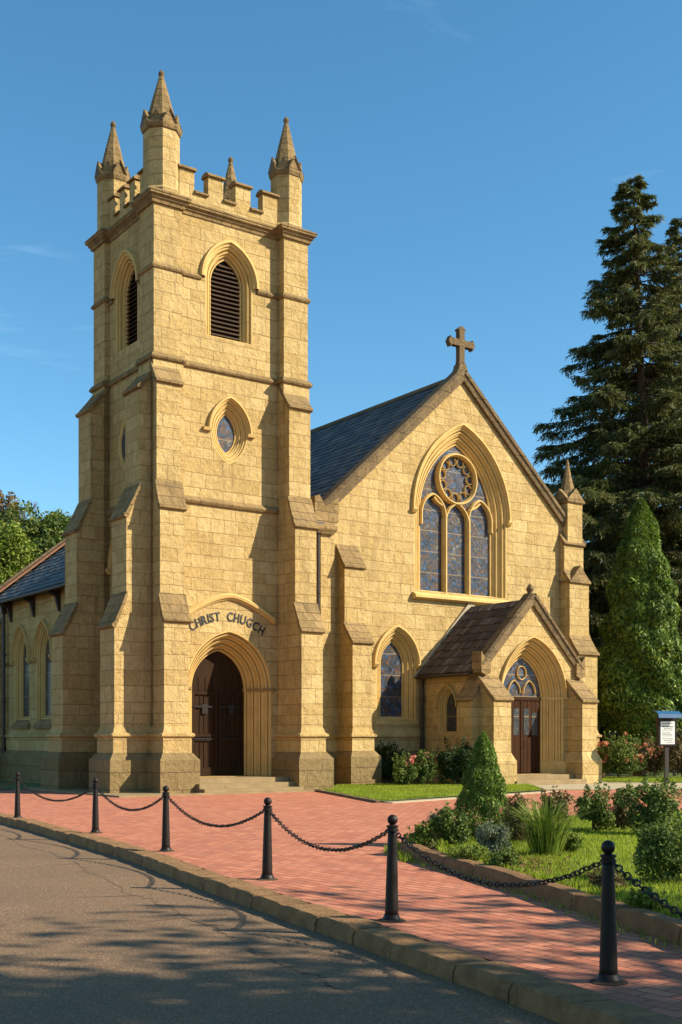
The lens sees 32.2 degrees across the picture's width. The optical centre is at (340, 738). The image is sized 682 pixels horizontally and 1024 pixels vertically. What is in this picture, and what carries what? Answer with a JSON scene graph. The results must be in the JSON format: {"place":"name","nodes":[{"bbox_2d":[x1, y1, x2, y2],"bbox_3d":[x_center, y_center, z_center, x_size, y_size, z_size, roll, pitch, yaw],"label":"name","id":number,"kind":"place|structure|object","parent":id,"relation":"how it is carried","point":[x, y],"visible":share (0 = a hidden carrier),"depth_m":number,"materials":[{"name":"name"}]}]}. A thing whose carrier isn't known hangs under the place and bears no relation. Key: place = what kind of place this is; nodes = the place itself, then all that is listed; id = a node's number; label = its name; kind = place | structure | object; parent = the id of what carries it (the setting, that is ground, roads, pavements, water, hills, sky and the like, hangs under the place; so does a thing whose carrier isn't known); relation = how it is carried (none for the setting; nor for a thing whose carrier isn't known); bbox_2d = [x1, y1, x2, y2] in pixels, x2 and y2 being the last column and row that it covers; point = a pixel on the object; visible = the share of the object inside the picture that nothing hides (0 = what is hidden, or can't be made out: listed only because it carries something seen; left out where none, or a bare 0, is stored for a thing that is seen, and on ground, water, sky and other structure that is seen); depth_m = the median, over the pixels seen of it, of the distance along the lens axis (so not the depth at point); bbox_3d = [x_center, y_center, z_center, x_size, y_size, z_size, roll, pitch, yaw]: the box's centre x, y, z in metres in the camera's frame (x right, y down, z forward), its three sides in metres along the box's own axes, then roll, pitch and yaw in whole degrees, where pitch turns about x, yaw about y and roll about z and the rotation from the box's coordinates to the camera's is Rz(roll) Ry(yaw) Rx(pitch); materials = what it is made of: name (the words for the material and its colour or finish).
{"place":"outdoors","nodes":[
{"label":"outdoors","id":0,"kind":"place"},
{"bbox_2d":[13,772,22,817],"bbox_3d":[-6.597,1.157,24.100,0.264,0.965,0.267,0,0,0],"label":"bollard","id":1,"kind":"object","parent":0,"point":[17,813],"visible":0.97,"depth_m":24.06,"materials":[{"name":"black metal"}]},
{"bbox_2d":[18,779,92,801],"bbox_3d":[-5.410,0.996,22.200,0.048,0.374,4.414,0,0,-32],"label":"chain","id":2,"kind":"object","parent":1,"relation":"hanging from","point":[44,798],"visible":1,"depth_m":22.17,"materials":[{"name":"metal"}]},
{"bbox_2d":[0,780,40,788],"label":"side yard ground","id":3,"kind":"structure","parent":0,"point":[10,786],"depth_m":40.56,"materials":[{"name":"green plant"}]},
{"bbox_2d":[0,823,559,1023],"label":"road","id":4,"kind":"structure","parent":0,"point":[68,955],"depth_m":9.20,"materials":[{"name":"grey asphalt"}]},
{"bbox_2d":[4,836,342,988],"bbox_3d":[-4.688,1.746,17.119,1.468,0.001,20.149,0,0,-24],"label":"road crack","id":5,"kind":"object","parent":4,"relation":"on","point":[202,923],"visible":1,"depth_m":11.16,"materials":[{"name":"grey asphalt"}]},
{"bbox_2d":[0,813,681,1023],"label":"kerb","id":6,"kind":"structure","parent":4,"relation":"on","point":[560,1001],"depth_m":9.38,"materials":[{"name":"stone"}]},
{"bbox_2d":[0,767,681,1020],"bbox_3d":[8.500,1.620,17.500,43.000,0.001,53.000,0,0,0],"label":"brick plaza","id":7,"kind":"structure","parent":0,"point":[532,934],"depth_m":14.09,"materials":[{"name":"red brick"}]},
{"bbox_2d":[0,490,19,526],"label":"autumn tree","id":8,"kind":"object","parent":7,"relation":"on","point":[10,498],"visible":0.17,"depth_m":74.01,"materials":[{"name":"orange plant"}]},
{"bbox_2d":[0,519,41,584],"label":"broadleaf tree","id":9,"kind":"object","parent":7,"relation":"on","point":[16,546],"visible":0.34,"depth_m":55.07,"materials":[{"name":"green plant"}]},
{"bbox_2d":[0,499,70,564],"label":"broadleaf tree","id":10,"kind":"object","parent":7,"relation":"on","point":[46,531],"visible":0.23,"depth_m":65.03,"materials":[{"name":"green plant"}]},
{"bbox_2d":[88,778,102,833],"bbox_3d":[-4.219,1.158,20.305,0.267,0.965,0.265,0,0,16],"label":"bollard","id":11,"kind":"object","parent":7,"relation":"on","point":[95,820],"visible":1,"depth_m":20.26,"materials":[{"name":"black metal"}]},
{"bbox_2d":[95,786,162,811],"bbox_3d":[-3.370,0.975,18.650,0.048,0.337,3.642,0,0,-27],"label":"chain","id":12,"kind":"object","parent":11,"relation":"hanging from","point":[130,809],"visible":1,"depth_m":18.60,"materials":[{"name":"metal"}]},
{"bbox_2d":[157,786,173,851],"bbox_3d":[-2.523,1.157,17.004,0.265,0.965,0.267,0,0,31],"label":"bollard","id":13,"kind":"object","parent":7,"relation":"on","point":[165,847],"visible":0.99,"depth_m":16.96,"materials":[{"name":"black metal"}]},
{"bbox_2d":[256,797,277,880],"bbox_3d":[-0.849,1.157,13.601,0.265,0.965,0.267,1,0,-43],"label":"bollard","id":14,"kind":"object","parent":7,"relation":"on","point":[266,874],"visible":0.98,"depth_m":13.56,"materials":[{"name":"black metal"}]},
{"bbox_2d":[166,795,263,827],"bbox_3d":[-1.685,0.976,15.300,0.048,0.338,3.718,0,0,-26],"label":"chain","id":15,"kind":"object","parent":14,"relation":"hanging from","point":[222,825],"visible":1,"depth_m":15.15,"materials":[{"name":"metal"}]},
{"bbox_2d":[0,70,605,797],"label":"church","id":16,"kind":"structure","parent":7,"relation":"on","point":[240,578],"depth_m":37.60,"materials":[{"name":"stone"}]},
{"bbox_2d":[9,624,30,728],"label":"lancet window","id":17,"kind":"structure","parent":16,"relation":"in","point":[20,649],"depth_m":44.89,"materials":[{"name":"stone"}]},
{"bbox_2d":[31,619,50,728],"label":"lancet window","id":18,"kind":"structure","parent":16,"relation":"in","point":[41,652],"depth_m":43.08,"materials":[{"name":"stone"}]},
{"bbox_2d":[105,540,111,575],"bbox_3d":[-6.697,-5.493,36.989,0.470,2.666,2.209,0,0,-35],"label":"lancet window","id":19,"kind":"structure","parent":16,"relation":"in","point":[109,565],"depth_m":37.69,"materials":[{"name":"stone"}]},
{"bbox_2d":[119,419,124,468],"bbox_3d":[-6.714,-9.230,36.942,0.040,1.684,1.020,0,0,-35],"label":"vesica window","id":20,"kind":"structure","parent":16,"relation":"in","point":[122,432],"depth_m":37.16,"materials":[{"name":"stone"}]},
{"bbox_2d":[110,249,139,353],"bbox_3d":[-6.574,-13.740,36.954,0.550,3.061,2.020,0,0,-35],"label":"belfry window","id":21,"kind":"structure","parent":16,"relation":"in","point":[126,267],"depth_m":37.37,"materials":[{"name":"stone"}]},
{"bbox_2d":[192,651,243,775],"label":"door","id":22,"kind":"structure","parent":16,"relation":"in","point":[217,684],"depth_m":37.29,"materials":[{"name":"brown wood"}]},
{"bbox_2d":[200,240,258,344],"bbox_3d":[-3.550,-13.915,36.769,2.100,3.110,0.550,0,0,-35],"label":"belfry window","id":23,"kind":"structure","parent":16,"relation":"in","point":[221,291],"depth_m":36.92,"materials":[{"name":"stone"}]},
{"bbox_2d":[203,396,255,463],"bbox_3d":[-3.520,-9.570,36.692,1.840,2.102,0.390,0,0,-35],"label":"vesica window","id":24,"kind":"structure","parent":16,"relation":"in","point":[229,424],"depth_m":36.84,"materials":[{"name":"stone"}]},
{"bbox_2d":[372,625,422,723],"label":"lancet window","id":25,"kind":"structure","parent":16,"relation":"in","point":[396,658],"depth_m":42.95,"materials":[{"name":"stone"}]},
{"bbox_2d":[435,684,457,734],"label":"lancet window","id":26,"kind":"structure","parent":16,"relation":"in","point":[445,700],"depth_m":42.41,"materials":[{"name":"stone"}]},
{"bbox_2d":[411,423,512,604],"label":"great window","id":27,"kind":"structure","parent":16,"relation":"in","point":[459,500],"depth_m":44.84,"materials":[{"name":"stone"}]},
{"bbox_2d":[503,658,539,696],"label":"tympanum window","id":28,"kind":"structure","parent":16,"relation":"in","point":[520,680],"depth_m":42.49,"materials":[{"name":"blue glass"}]},
{"bbox_2d":[511,697,540,773],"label":"door","id":29,"kind":"structure","parent":16,"relation":"in","point":[525,711],"depth_m":42.59,"materials":[{"name":"brown wood"}]},
{"bbox_2d":[313,789,380,802],"bbox_3d":[0.032,1.590,33.333,0.140,0.060,7.325,0,0,-14],"label":"lawn edging","id":30,"kind":"object","parent":7,"relation":"on","point":[350,796],"visible":0.86,"depth_m":32.43,"materials":[{"name":"stone"}]},
{"bbox_2d":[377,814,405,922],"bbox_3d":[0.456,1.158,10.518,0.267,0.965,0.264,1,0,-28],"label":"bollard","id":31,"kind":"object","parent":7,"relation":"on","point":[391,914],"visible":0.98,"depth_m":10.48,"materials":[{"name":"black metal"}]},
{"bbox_2d":[267,809,387,851],"bbox_3d":[-0.200,0.974,12.060,0.048,0.334,3.272,0,0,-23],"label":"chain","id":32,"kind":"object","parent":31,"relation":"hanging from","point":[367,842],"visible":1,"depth_m":11.88,"materials":[{"name":"metal"}]},
{"bbox_2d":[393,830,601,887],"bbox_3d":[1.115,0.976,9.190,0.048,0.338,2.902,0,0,-27],"label":"chain","id":33,"kind":"object","parent":31,"relation":"hanging from","point":[499,884],"visible":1,"depth_m":9.02,"materials":[{"name":"metal"}]},
{"bbox_2d":[382,839,416,862],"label":"edge weeds","id":34,"kind":"object","parent":7,"relation":"on","point":[404,858],"visible":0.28,"depth_m":15.83,"materials":[{"name":"green plant"}]},
{"bbox_2d":[382,790,560,802],"bbox_3d":[3.905,1.607,32.961,0.361,0.025,8.614,0,0,39],"label":"gravel strip","id":35,"kind":"object","parent":7,"relation":"on","point":[419,800],"visible":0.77,"depth_m":31.14,"materials":[{"name":"beige gravel"}]},
{"bbox_2d":[400,853,680,949],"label":"kerb foot weeds","id":36,"kind":"object","parent":7,"relation":"on","point":[422,866],"visible":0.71,"depth_m":10.63,"materials":[{"name":"green plant"}]},
{"bbox_2d":[400,834,681,946],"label":"garden edging","id":37,"kind":"object","parent":7,"relation":"on","point":[654,924],"visible":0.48,"depth_m":11.37,"materials":[{"name":"stone"}]},
{"bbox_2d":[531,173,681,770],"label":"spruce tree","id":38,"kind":"object","parent":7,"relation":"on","point":[637,435],"visible":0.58,"depth_m":58.82,"materials":[{"name":"green plant"}]},
{"bbox_2d":[589,840,628,985],"bbox_3d":[1.782,1.157,7.864,0.264,0.965,0.267,0,0,-12],"label":"bollard","id":39,"kind":"object","parent":7,"relation":"on","point":[608,974],"visible":0.99,"depth_m":7.82,"materials":[{"name":"black metal"}]},
{"bbox_2d":[610,861,681,919],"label":"chain","id":40,"kind":"object","parent":39,"relation":"hanging from","point":[671,909],"visible":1,"depth_m":7.42,"materials":[{"name":"metal"}]},
{"bbox_2d":[587,217,681,740],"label":"spruce tree","id":41,"kind":"object","parent":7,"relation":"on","point":[673,232],"visible":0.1,"depth_m":65.74,"materials":[{"name":"green plant"}]},
{"bbox_2d":[0,0,681,541],"label":"sky","id":42,"kind":"structure","parent":0,"point":[463,162],"materials":[{"name":"blue"}]},
{"bbox_2d":[323,782,546,800],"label":"side lawn ground","id":43,"kind":"structure","parent":0,"point":[428,797],"depth_m":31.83,"materials":[{"name":"green plant"}]},
{"bbox_2d":[374,739,404,782],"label":"shrub","id":44,"kind":"object","parent":43,"relation":"on","point":[387,754],"visible":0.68,"depth_m":41.07,"materials":[{"name":"green plant"}]},
{"bbox_2d":[391,751,418,784],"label":"rose bush","id":45,"kind":"object","parent":43,"relation":"on","point":[403,772],"visible":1,"depth_m":39.48,"materials":[{"name":"green plant"}]},
{"bbox_2d":[411,748,438,783],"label":"rose bush","id":46,"kind":"object","parent":43,"relation":"on","point":[426,766],"visible":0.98,"depth_m":39.74,"materials":[{"name":"green plant"}]},
{"bbox_2d":[431,735,472,784],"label":"shrub","id":47,"kind":"object","parent":43,"relation":"on","point":[456,761],"visible":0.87,"depth_m":40.01,"materials":[{"name":"green plant"}]},
{"bbox_2d":[428,811,681,917],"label":"garden bed","id":48,"kind":"object","parent":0,"point":[433,849],"depth_m":16.20,"materials":[{"name":"soil"}]},
{"bbox_2d":[403,820,442,847],"bbox_3d":[1.142,1.332,16.393,0.585,0.451,0.469,0,0,0],"label":"groundcover plant","id":49,"kind":"object","parent":48,"relation":"on","point":[421,835],"visible":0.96,"depth_m":16.32,"materials":[{"name":"green plant"}]},
{"bbox_2d":[426,809,442,839],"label":"pale shrub","id":50,"kind":"object","parent":48,"relation":"on","point":[431,817],"visible":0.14,"depth_m":17.58,"materials":[{"name":"green plant"}]},
{"bbox_2d":[431,801,473,845],"bbox_3d":[1.525,1.207,16.348,0.596,0.693,0.490,0,0,17],"label":"shrub","id":51,"kind":"object","parent":48,"relation":"on","point":[452,831],"visible":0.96,"depth_m":16.31,"materials":[{"name":"green plant"}]},
{"bbox_2d":[446,841,493,859],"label":"groundcover plant","id":52,"kind":"object","parent":48,"relation":"on","point":[473,851],"visible":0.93,"depth_m":14.44,"materials":[{"name":"green plant"}]},
{"bbox_2d":[453,731,508,838],"bbox_3d":[2.123,0.755,17.796,0.962,1.750,0.952,0,0,0],"label":"conifer","id":53,"kind":"object","parent":48,"relation":"on","point":[483,767],"visible":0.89,"depth_m":17.59,"materials":[{"name":"green plant"}]},
{"bbox_2d":[474,818,514,857],"bbox_3d":[1.938,1.274,14.854,0.520,0.561,0.475,0,0,0],"label":"pale shrub","id":54,"kind":"object","parent":48,"relation":"on","point":[495,838],"visible":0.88,"depth_m":14.80,"materials":[{"name":"green plant"}]},
{"bbox_2d":[483,848,524,867],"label":"groundcover plant","id":55,"kind":"object","parent":48,"relation":"on","point":[501,857],"visible":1,"depth_m":13.68,"materials":[{"name":"green plant"}]},
{"bbox_2d":[498,792,532,842],"bbox_3d":[2.511,1.156,16.937,0.467,0.793,0.419,0,0,15],"label":"shrub","id":56,"kind":"object","parent":48,"relation":"on","point":[517,835],"visible":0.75,"depth_m":16.90,"materials":[{"name":"green plant"}]},
{"bbox_2d":[510,853,578,878],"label":"leaf litter","id":57,"kind":"object","parent":48,"relation":"on","point":[538,866],"visible":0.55,"depth_m":13.82,"materials":[{"name":"brown plant"}]},
{"bbox_2d":[500,792,596,855],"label":"ornamental grass","id":58,"kind":"object","parent":48,"relation":"on","point":[545,830],"depth_m":14.95,"materials":[{"name":"green plant"}]},
{"bbox_2d":[435,826,681,918],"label":"bed weeds","id":59,"kind":"object","parent":48,"relation":"on","point":[523,850],"visible":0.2,"depth_m":13.40,"materials":[{"name":"green plant"}]},
{"bbox_2d":[586,867,627,889],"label":"groundcover plant","id":60,"kind":"object","parent":48,"relation":"on","point":[594,878],"visible":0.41,"depth_m":11.79,"materials":[{"name":"green plant"}]},
{"bbox_2d":[623,886,666,910],"bbox_3d":[2.655,1.417,10.311,0.359,0.279,0.281,0,0,27],"label":"groundcover plant","id":61,"kind":"object","parent":48,"relation":"on","point":[640,899],"visible":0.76,"depth_m":10.26,"materials":[{"name":"green plant"}]},
{"bbox_2d":[535,781,681,789],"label":"path","id":62,"kind":"structure","parent":0,"point":[613,785],"depth_m":40.66,"materials":[{"name":"beige concrete"}]},
{"bbox_2d":[653,711,681,782],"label":"notice board","id":63,"kind":"object","parent":62,"relation":"on","point":[666,729],"visible":1,"depth_m":42.41,"materials":[{"name":"white paper"}]},
{"bbox_2d":[564,819,681,902],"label":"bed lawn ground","id":64,"kind":"structure","parent":0,"point":[623,863],"depth_m":14.16,"materials":[{"name":"green plant"}]},
{"bbox_2d":[533,785,571,820],"bbox_3d":[3.734,1.180,20.595,0.647,0.750,0.643,0,0,42],"label":"shrub","id":65,"kind":"object","parent":64,"relation":"on","point":[565,799],"visible":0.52,"depth_m":20.48,"materials":[{"name":"green plant"}]},
{"bbox_2d":[559,830,583,852],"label":"groundcover plant","id":66,"kind":"object","parent":64,"relation":"on","point":[573,843],"visible":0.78,"depth_m":15.52,"materials":[{"name":"green plant"}]},
{"bbox_2d":[569,780,617,830],"bbox_3d":[4.110,1.114,19.196,0.803,0.881,0.535,0,0,-12],"label":"shrub","id":67,"kind":"object","parent":64,"relation":"on","point":[602,816],"visible":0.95,"depth_m":19.09,"materials":[{"name":"green plant"}]},
{"bbox_2d":[523,811,681,915],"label":"lawn grass","id":68,"kind":"structure","parent":64,"relation":"on","point":[620,840],"depth_m":14.85,"materials":[{"name":"green plant"}]},
{"bbox_2d":[609,783,640,830],"bbox_3d":[4.627,1.136,19.378,0.480,0.835,0.506,0,0,40],"label":"shrub","id":69,"kind":"object","parent":64,"relation":"on","point":[620,813],"visible":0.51,"depth_m":19.29,"materials":[{"name":"green plant"}]},
{"bbox_2d":[609,769,681,833],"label":"shrub","id":70,"kind":"object","parent":64,"relation":"on","point":[653,802],"visible":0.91,"depth_m":18.38,"materials":[{"name":"green plant"}]},
{"bbox_2d":[632,805,681,883],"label":"shrub","id":71,"kind":"object","parent":64,"relation":"on","point":[660,848],"visible":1,"depth_m":12.29,"materials":[{"name":"green plant"}]},
{"bbox_2d":[602,770,681,782],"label":"verge lawn ground","id":72,"kind":"structure","parent":0,"point":[651,774],"depth_m":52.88,"materials":[{"name":"green plant"}]},
{"bbox_2d":[596,731,654,776],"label":"flowering bush","id":73,"kind":"object","parent":72,"relation":"on","point":[619,757],"visible":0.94,"depth_m":46.25,"materials":[{"name":"green plant"}]},
{"bbox_2d":[597,497,681,775],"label":"cypress tree","id":74,"kind":"object","parent":72,"relation":"on","point":[639,677],"visible":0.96,"depth_m":49.81,"materials":[{"name":"green plant"}]},
{"bbox_2d":[608,731,681,775],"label":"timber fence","id":75,"kind":"object","parent":72,"relation":"on","point":[609,737],"visible":0.25,"depth_m":50.45,"materials":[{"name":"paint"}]},
{"bbox_2d":[635,733,671,776],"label":"shrub","id":76,"kind":"object","parent":72,"relation":"on","point":[654,760],"visible":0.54,"depth_m":47.86,"materials":[{"name":"green plant"}]},
{"bbox_2d":[660,737,681,776],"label":"shrub","id":77,"kind":"object","parent":72,"relation":"on","point":[675,756],"visible":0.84,"depth_m":46.69,"materials":[{"name":"green plant"}]},
{"label":"ground","id":78,"kind":"structure","parent":0,"visible":0},
{"bbox_2d":[20,501,38,520],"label":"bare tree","id":79,"kind":"object","parent":78,"relation":"on","point":[26,511],"visible":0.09,"depth_m":77.49,"materials":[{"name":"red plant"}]}
]}

